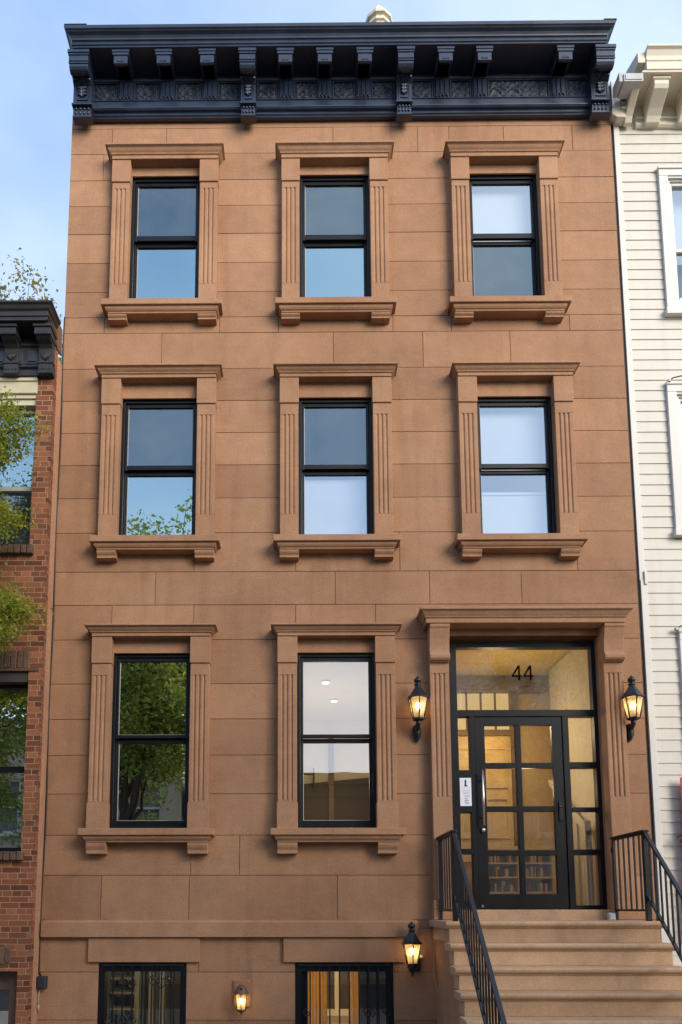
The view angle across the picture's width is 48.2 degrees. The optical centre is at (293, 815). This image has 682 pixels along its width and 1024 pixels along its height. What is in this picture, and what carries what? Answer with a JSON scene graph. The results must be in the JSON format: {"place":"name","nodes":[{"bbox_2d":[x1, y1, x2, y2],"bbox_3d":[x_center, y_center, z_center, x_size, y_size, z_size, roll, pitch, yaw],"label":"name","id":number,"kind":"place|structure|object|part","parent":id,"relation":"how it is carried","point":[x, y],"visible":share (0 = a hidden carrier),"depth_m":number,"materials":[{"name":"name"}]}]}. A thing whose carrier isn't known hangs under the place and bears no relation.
{"place":"outdoors","nodes":[
{"label":"outdoors","id":0,"kind":"place"},
{"bbox_2d":[0,0,681,361],"label":"sky","id":1,"kind":"structure","parent":0,"point":[37,88],"materials":[{"name":"blue"}]},
{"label":"pavement","id":2,"kind":"structure","parent":0,"visible":0},
{"bbox_2d":[0,386,54,665],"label":"street tree","id":3,"kind":"object","parent":2,"relation":"on","point":[10,607],"visible":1,"depth_m":7.25,"materials":[{"name":"green plant"}]},
{"bbox_2d":[0,247,62,363],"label":"roof edge tree","id":4,"kind":"object","parent":2,"relation":"on","point":[4,287],"depth_m":15.96,"materials":[{"name":"green plant"}]},
{"bbox_2d":[0,299,62,1023],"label":"brick house","id":5,"kind":"structure","parent":2,"relation":"on","point":[30,362],"depth_m":7.66,"materials":[{"name":"brick"}]},
{"bbox_2d":[0,947,16,1023],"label":"window","id":6,"kind":"structure","parent":5,"relation":"in","point":[8,979],"depth_m":7.33,"materials":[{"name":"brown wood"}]},
{"bbox_2d":[0,377,37,554],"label":"window","id":7,"kind":"structure","parent":5,"relation":"in","point":[19,487],"depth_m":8.07,"materials":[{"name":"beige glass"}]},
{"bbox_2d":[0,650,38,860],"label":"window","id":8,"kind":"structure","parent":5,"relation":"in","point":[13,680],"depth_m":7.59,"materials":[{"name":"black metal"}]},
{"bbox_2d":[37,5,655,1023],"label":"brownstone house","id":9,"kind":"structure","parent":2,"relation":"on","point":[343,391],"depth_m":8.11,"materials":[{"name":"red brownstone"}]},
{"bbox_2d":[36,976,47,988],"bbox_3d":[-2.465,1.631,7.435,0.090,0.118,0.081,0,-7,0],"label":"utility box","id":10,"kind":"object","parent":9,"relation":"attached to","point":[42,982],"visible":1,"depth_m":7.40,"materials":[{"name":"black plastic"}]},
{"bbox_2d":[38,317,64,975],"bbox_3d":[-2.499,-1.934,7.894,0.041,7.093,0.024,0,-7,0],"label":"seam cable","id":11,"kind":"object","parent":9,"relation":"attached to","point":[51,646],"visible":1,"depth_m":7.86,"materials":[{"name":"black rubber"}]},
{"bbox_2d":[97,963,186,1023],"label":"basement window","id":12,"kind":"structure","parent":9,"relation":"in","point":[104,968],"depth_m":7.46,"materials":[{"name":"black metal"}]},
{"bbox_2d":[110,972,179,1023],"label":"shelf unit","id":13,"kind":"object","parent":9,"relation":"in","point":[175,1014],"visible":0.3,"depth_m":9.70,"materials":[{"name":"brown wood"}]},
{"bbox_3d":[-1.443,2.296,9.807,0.370,0.870,0.040,0,-7,0],"label":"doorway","id":14,"kind":"part","parent":13,"relation":"part of","materials":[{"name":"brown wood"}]},
{"bbox_2d":[78,623,217,854],"bbox_3d":[-1.460,-0.785,7.743,1.345,2.365,0.340,0,-7,0],"label":"window","id":15,"kind":"structure","parent":9,"relation":"in","point":[158,752],"depth_m":7.77,"materials":[{"name":"brown stone"}]},
{"bbox_2d":[89,363,222,561],"bbox_3d":[-1.442,-3.737,8.102,1.356,2.151,0.340,0,-7,0],"label":"window","id":16,"kind":"structure","parent":9,"relation":"in","point":[161,381],"depth_m":8.08,"materials":[{"name":"brown stone"}]},
{"bbox_2d":[101,142,224,325],"bbox_3d":[-1.428,-6.400,8.426,1.309,2.092,0.340,0,-7,0],"label":"window","id":17,"kind":"structure","parent":9,"relation":"in","point":[202,160],"depth_m":8.40,"materials":[{"name":"brown stone"}]},
{"bbox_2d":[233,980,250,1014],"bbox_3d":[-0.508,1.765,7.363,0.164,0.323,0.162,0,-7,0],"label":"wall sconce","id":18,"kind":"object","parent":9,"relation":"attached to","point":[241,993],"depth_m":7.41,"materials":[{"name":"black metal"}]},
{"bbox_2d":[308,972,326,1023],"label":"curtain","id":19,"kind":"object","parent":9,"relation":"attached to","point":[314,997],"visible":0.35,"depth_m":7.65,"materials":[{"name":"brown fabric"}]},
{"bbox_2d":[275,140,396,324],"bbox_3d":[0.451,-6.403,8.411,1.311,2.092,0.340,0,-7,0],"label":"window","id":20,"kind":"structure","parent":9,"relation":"in","point":[297,159],"depth_m":8.38,"materials":[{"name":"brown stone"}]},
{"bbox_2d":[273,362,400,560],"bbox_3d":[0.444,-3.740,8.087,1.323,2.151,0.340,0,-7,0],"label":"window","id":21,"kind":"structure","parent":9,"relation":"in","point":[317,516],"depth_m":8.09,"materials":[{"name":"brown stone"}]},
{"bbox_2d":[270,623,404,853],"bbox_3d":[0.433,-0.788,7.728,1.333,2.365,0.340,0,-7,0],"label":"window","id":22,"kind":"structure","parent":9,"relation":"in","point":[293,639],"depth_m":7.71,"materials":[{"name":"brown stone"}]},
{"bbox_2d":[327,972,348,1015],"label":"interior window","id":23,"kind":"structure","parent":9,"relation":"attached to","point":[344,993],"depth_m":9.88,"materials":[{"name":"white paint"}]},
{"bbox_2d":[295,963,393,1023],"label":"basement window","id":24,"kind":"structure","parent":9,"relation":"in","point":[301,969],"depth_m":7.45,"materials":[{"name":"black metal"}]},
{"bbox_2d":[350,972,358,1023],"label":"curtain","id":25,"kind":"object","parent":9,"relation":"attached to","point":[354,1011],"visible":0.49,"depth_m":7.65,"materials":[{"name":"brown fabric"}]},
{"bbox_2d":[360,972,385,1023],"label":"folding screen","id":26,"kind":"object","parent":9,"relation":"in","point":[373,979],"visible":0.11,"depth_m":7.63,"materials":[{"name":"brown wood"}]},
{"bbox_2d":[401,921,422,976],"bbox_3d":[1.156,1.288,7.347,0.256,0.526,0.192,4,-8,-29],"label":"wall lantern","id":27,"kind":"object","parent":9,"relation":"attached to","point":[410,939],"depth_m":7.31,"materials":[{"name":"black metal"}]},
{"bbox_2d":[407,676,428,741],"bbox_3d":[1.250,-1.084,7.660,0.204,0.656,0.269,0,-7,0],"label":"wall lantern","id":28,"kind":"object","parent":9,"relation":"attached to","point":[417,694],"depth_m":7.63,"materials":[{"name":"black metal"}]},
{"bbox_2d":[460,778,471,805],"bbox_3d":[1.756,-0.242,7.769,0.116,0.290,0.004,0,-7,0],"label":"notice","id":29,"kind":"object","parent":9,"relation":"attached to","point":[465,793],"visible":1,"depth_m":7.77,"materials":[{"name":"paper"}]},
{"bbox_2d":[457,686,547,909],"bbox_3d":[2.608,-0.211,9.710,1.340,2.920,0.170,0,-7,0],"label":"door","id":30,"kind":"structure","parent":9,"relation":"attached to","point":[500,786],"depth_m":9.77,"materials":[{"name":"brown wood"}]},
{"bbox_2d":[442,139,571,323],"bbox_3d":[2.324,-6.406,8.396,1.311,2.092,0.340,0,-7,0],"label":"window","id":31,"kind":"structure","parent":9,"relation":"in","point":[486,211],"depth_m":8.38,"materials":[{"name":"brown stone"}]},
{"bbox_2d":[480,846,556,909],"bbox_3d":[2.700,0.788,9.185,0.910,0.810,0.330,0,-7,0],"label":"bookcase","id":32,"kind":"object","parent":9,"relation":"in","point":[504,874],"visible":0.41,"depth_m":9.12,"materials":[{"name":"wood"},{"name":"paper"}]},
{"bbox_2d":[449,361,588,560],"bbox_3d":[2.355,-3.743,8.072,1.353,2.151,0.340,0,-7,0],"label":"window","id":33,"kind":"structure","parent":9,"relation":"in","point":[496,437],"depth_m":8.09,"materials":[{"name":"brown stone"}]},
{"bbox_2d":[473,717,568,908],"bbox_3d":[2.315,-0.042,7.746,0.906,1.976,0.118,0,-7,0],"label":"door","id":34,"kind":"structure","parent":9,"relation":"in","point":[560,900],"depth_m":7.75,"materials":[{"name":"black metal"}]},
{"bbox_2d":[548,780,594,909],"bbox_3d":[3.186,0.311,8.776,0.070,1.658,1.150,0,-7,0],"label":"interior railing","id":35,"kind":"object","parent":9,"relation":"in","point":[585,826],"visible":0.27,"depth_m":8.21,"materials":[{"name":"white paint"}]},
{"bbox_2d":[621,675,644,741],"bbox_3d":[3.402,-1.087,7.642,0.204,0.656,0.269,0,-7,0],"label":"wall lantern","id":36,"kind":"object","parent":9,"relation":"attached to","point":[632,692],"depth_m":7.61,"materials":[{"name":"black metal"}]},
{"bbox_2d":[429,920,681,1023],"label":"stone stoop","id":37,"kind":"object","parent":2,"relation":"on","point":[586,972],"visible":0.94,"depth_m":6.26,"materials":[{"name":"brown stone"}]},
{"bbox_2d":[433,945,437,991],"bbox_3d":[1.370,1.461,7.382,0.052,0.520,0.054,0,-7,0],"label":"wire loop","id":38,"kind":"object","parent":37,"relation":"hanging from","point":[433,970],"visible":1,"depth_m":7.35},
{"bbox_2d":[436,830,506,1023],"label":"stair railing","id":39,"kind":"object","parent":37,"relation":"on","point":[459,889],"visible":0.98,"depth_m":6.20,"materials":[{"name":"black metal"}]},
{"bbox_2d":[607,913,615,919],"bbox_3d":[3.068,0.973,7.343,0.065,0.069,0.057,0,-7,0],"label":"outlet box","id":40,"kind":"object","parent":37,"relation":"on","point":[611,916],"visible":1,"depth_m":7.32,"materials":[{"name":"metal"}]},
{"bbox_2d":[609,830,681,961],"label":"stair railing","id":41,"kind":"object","parent":37,"relation":"on","point":[647,844],"visible":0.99,"depth_m":6.72,"materials":[{"name":"black metal"}]},
{"bbox_2d":[609,44,681,965],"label":"clapboard house","id":42,"kind":"structure","parent":2,"relation":"on","point":[645,104],"depth_m":8.23,"materials":[{"name":"beige wood"}]},
{"bbox_2d":[656,165,681,316],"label":"window","id":43,"kind":"structure","parent":42,"relation":"in","point":[669,177],"depth_m":8.46,"materials":[{"name":"white paint"}]},
{"bbox_2d":[664,381,681,538],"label":"window","id":44,"kind":"structure","parent":42,"relation":"in","point":[673,389],"depth_m":8.12,"materials":[{"name":"white paint"}]},
{"bbox_2d":[676,629,681,696],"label":"window","id":45,"kind":"structure","parent":42,"relation":"in","point":[679,631],"depth_m":7.84,"materials":[{"name":"white paint"}]},
{"bbox_2d":[677,777,681,841],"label":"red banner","id":46,"kind":"object","parent":42,"relation":"attached to","point":[681,802],"visible":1,"depth_m":7.61,"materials":[{"name":"fabric"}]}
]}

